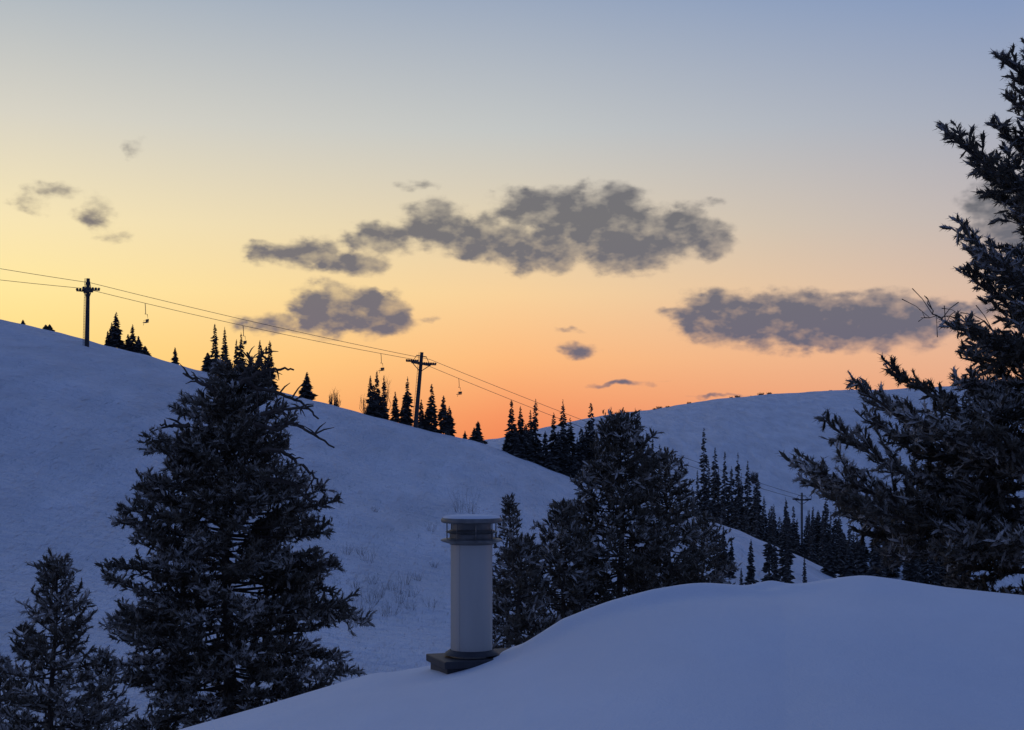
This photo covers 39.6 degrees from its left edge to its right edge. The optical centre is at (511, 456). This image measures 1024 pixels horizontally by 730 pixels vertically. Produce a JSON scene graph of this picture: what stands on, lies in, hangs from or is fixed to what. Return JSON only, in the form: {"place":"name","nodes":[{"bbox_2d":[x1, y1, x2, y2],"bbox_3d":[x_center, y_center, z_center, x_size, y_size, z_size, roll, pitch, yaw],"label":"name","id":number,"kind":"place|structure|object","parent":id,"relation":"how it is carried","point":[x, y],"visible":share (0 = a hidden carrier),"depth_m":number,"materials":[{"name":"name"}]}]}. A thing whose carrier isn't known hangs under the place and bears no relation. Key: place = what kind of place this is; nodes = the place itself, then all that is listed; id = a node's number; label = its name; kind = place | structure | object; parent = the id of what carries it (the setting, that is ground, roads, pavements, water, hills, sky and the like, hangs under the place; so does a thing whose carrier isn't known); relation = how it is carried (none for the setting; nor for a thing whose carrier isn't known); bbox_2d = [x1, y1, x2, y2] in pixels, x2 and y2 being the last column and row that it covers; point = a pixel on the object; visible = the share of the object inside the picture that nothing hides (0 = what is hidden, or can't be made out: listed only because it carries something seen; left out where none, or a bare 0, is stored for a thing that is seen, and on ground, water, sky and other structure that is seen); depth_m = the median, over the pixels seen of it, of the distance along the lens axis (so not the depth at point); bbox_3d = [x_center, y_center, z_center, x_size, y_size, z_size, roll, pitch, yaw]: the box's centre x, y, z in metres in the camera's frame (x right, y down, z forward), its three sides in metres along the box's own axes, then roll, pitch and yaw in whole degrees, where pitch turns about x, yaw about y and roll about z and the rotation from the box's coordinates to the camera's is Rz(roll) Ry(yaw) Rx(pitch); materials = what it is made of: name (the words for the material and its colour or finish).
{"place":"outdoors","nodes":[
{"label":"outdoors","id":0,"kind":"place"},
{"bbox_2d":[76,278,99,346],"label":"ski lift tower","id":1,"kind":"structure","parent":0,"point":[86,289],"depth_m":199.74,"materials":[{"name":"black metal"}]},
{"bbox_2d":[406,352,436,427],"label":"ski lift tower","id":2,"kind":"structure","parent":0,"point":[421,363],"depth_m":234.72,"materials":[{"name":"black metal"}]},
{"bbox_2d":[426,514,508,673],"bbox_3d":[-0.228,1.001,9.768,0.625,1.211,0.440,0,0,-20],"label":"roof vent chimney","id":3,"kind":"object","parent":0,"point":[471,540],"visible":0.96,"depth_m":9.62,"materials":[{"name":"silver metal"}]},
{"bbox_2d":[0,319,1023,729],"bbox_3d":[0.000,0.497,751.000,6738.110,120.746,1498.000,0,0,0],"label":"snowy hills terrain","id":4,"kind":"structure","parent":0,"point":[76,415],"depth_m":149.93,"materials":[{"name":"white snow"}]},
{"bbox_2d":[0,652,43,727],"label":"pine tree","id":5,"kind":"object","parent":4,"relation":"on","point":[5,659],"visible":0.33,"depth_m":27.94,"materials":[{"name":"green plant"}]},
{"bbox_2d":[0,545,136,729],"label":"pine tree","id":6,"kind":"object","parent":4,"relation":"on","point":[60,706],"visible":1,"depth_m":25.83,"materials":[{"name":"green plant"}]},
{"bbox_2d":[21,312,178,364],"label":"ridge conifers","id":7,"kind":"object","parent":4,"relation":"on","point":[113,337],"visible":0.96,"depth_m":224.31,"materials":[{"name":"green plant"}]},
{"bbox_2d":[58,645,142,729],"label":"pine tree","id":8,"kind":"object","parent":4,"relation":"on","point":[105,654],"visible":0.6,"depth_m":28.93,"materials":[{"name":"green plant"}]},
{"bbox_2d":[94,346,377,729],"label":"pine tree","id":9,"kind":"object","parent":4,"relation":"on","point":[180,673],"visible":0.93,"depth_m":31.14,"materials":[{"name":"green plant"}]},
{"bbox_2d":[201,325,318,399],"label":"ridge conifers","id":10,"kind":"object","parent":4,"relation":"on","point":[305,391],"visible":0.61,"depth_m":232.28,"materials":[{"name":"green plant"}]},
{"bbox_2d":[328,375,392,417],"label":"bare saplings","id":11,"kind":"object","parent":4,"relation":"on","point":[336,400],"visible":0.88,"depth_m":238.50,"materials":[{"name":"brown plant"}]},
{"bbox_2d":[0,268,807,497],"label":"ski lift line","id":12,"kind":"object","parent":4,"relation":"on","point":[245,341],"visible":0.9,"depth_m":223.72,"materials":[{"name":"black metal"}]},
{"bbox_2d":[338,483,482,627],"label":"slope shrubs","id":13,"kind":"object","parent":4,"relation":"on","point":[384,611],"visible":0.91,"depth_m":101.88,"materials":[{"name":"plant"}]},
{"bbox_2d":[365,372,487,443],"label":"ridge conifers","id":14,"kind":"object","parent":4,"relation":"on","point":[428,421],"visible":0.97,"depth_m":242.20,"materials":[{"name":"green plant"}]},
{"bbox_2d":[492,493,526,647],"bbox_3d":[-0.110,6.317,59.871,2.512,9.681,2.674,0,0,0],"label":"pine tree","id":15,"kind":"object","parent":4,"relation":"on","point":[510,505],"visible":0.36,"depth_m":59.88,"materials":[{"name":"green plant"}]},
{"bbox_2d":[492,531,560,648],"bbox_3d":[0.329,5.753,41.992,3.402,7.178,2.977,0,0,-34],"label":"pine tree","id":16,"kind":"object","parent":4,"relation":"on","point":[527,609],"visible":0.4,"depth_m":41.74,"materials":[{"name":"green plant"}]},
{"bbox_2d":[502,498,612,638],"bbox_3d":[1.665,5.427,44.101,4.001,8.359,4.033,0,0,0],"label":"pine tree","id":17,"kind":"object","parent":4,"relation":"on","point":[574,585],"visible":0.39,"depth_m":43.64,"materials":[{"name":"green plant"}]},
{"bbox_2d":[502,399,618,485],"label":"conifer grove","id":18,"kind":"object","parent":4,"relation":"on","point":[567,461],"visible":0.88,"depth_m":247.28,"materials":[{"name":"green plant"}]},
{"bbox_2d":[543,407,694,614],"bbox_3d":[3.562,4.041,45.925,6.094,11.375,5.364,0,0,0],"label":"pine tree","id":19,"kind":"object","parent":4,"relation":"on","point":[641,567],"visible":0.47,"depth_m":45.57,"materials":[{"name":"green plant"}]},
{"bbox_2d":[623,446,729,596],"bbox_3d":[5.078,4.749,47.925,4.526,10.272,4.257,0,0,0],"label":"pine tree","id":20,"kind":"object","parent":4,"relation":"on","point":[687,530],"visible":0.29,"depth_m":47.66,"materials":[{"name":"green plant"}]},
{"bbox_2d":[672,511,742,583],"bbox_3d":[6.965,6.191,52.008,3.692,8.563,3.462,0,0,0],"label":"pine tree","id":21,"kind":"object","parent":4,"relation":"on","point":[705,526],"visible":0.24,"depth_m":51.78,"materials":[{"name":"green plant"}]},
{"bbox_2d":[636,389,853,483],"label":"ridge shrubs","id":22,"kind":"object","parent":4,"relation":"on","point":[754,475],"visible":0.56,"depth_m":893.42,"materials":[{"name":"plant"}]},
{"bbox_2d":[709,501,886,584],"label":"conifer grove","id":23,"kind":"object","parent":4,"relation":"on","point":[847,569],"visible":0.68,"depth_m":159.25,"materials":[{"name":"green plant"}]},
{"bbox_2d":[643,428,966,588],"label":"valley forest","id":24,"kind":"object","parent":4,"relation":"on","point":[818,535],"visible":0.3,"depth_m":396.74,"materials":[{"name":"green plant"}]},
{"bbox_2d":[775,37,1023,594],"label":"pine tree","id":25,"kind":"object","parent":4,"relation":"on","point":[966,521],"visible":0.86,"depth_m":17.55,"materials":[{"name":"green plant"}]},
{"bbox_2d":[0,0,1023,439],"label":"sky","id":26,"kind":"structure","parent":0,"point":[632,205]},
{"bbox_2d":[792,493,810,549],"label":"ski lift tower","id":27,"kind":"structure","parent":0,"point":[801,503],"depth_m":399.74,"materials":[{"name":"grey metal"}]},
{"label":"walls","id":28,"kind":"object","parent":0,"visible":0},
{"bbox_2d":[180,575,1023,729],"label":"roof snow","id":29,"kind":"structure","parent":28,"relation":"on","point":[861,652],"depth_m":8.15,"materials":[{"name":"white snow"}]}
]}

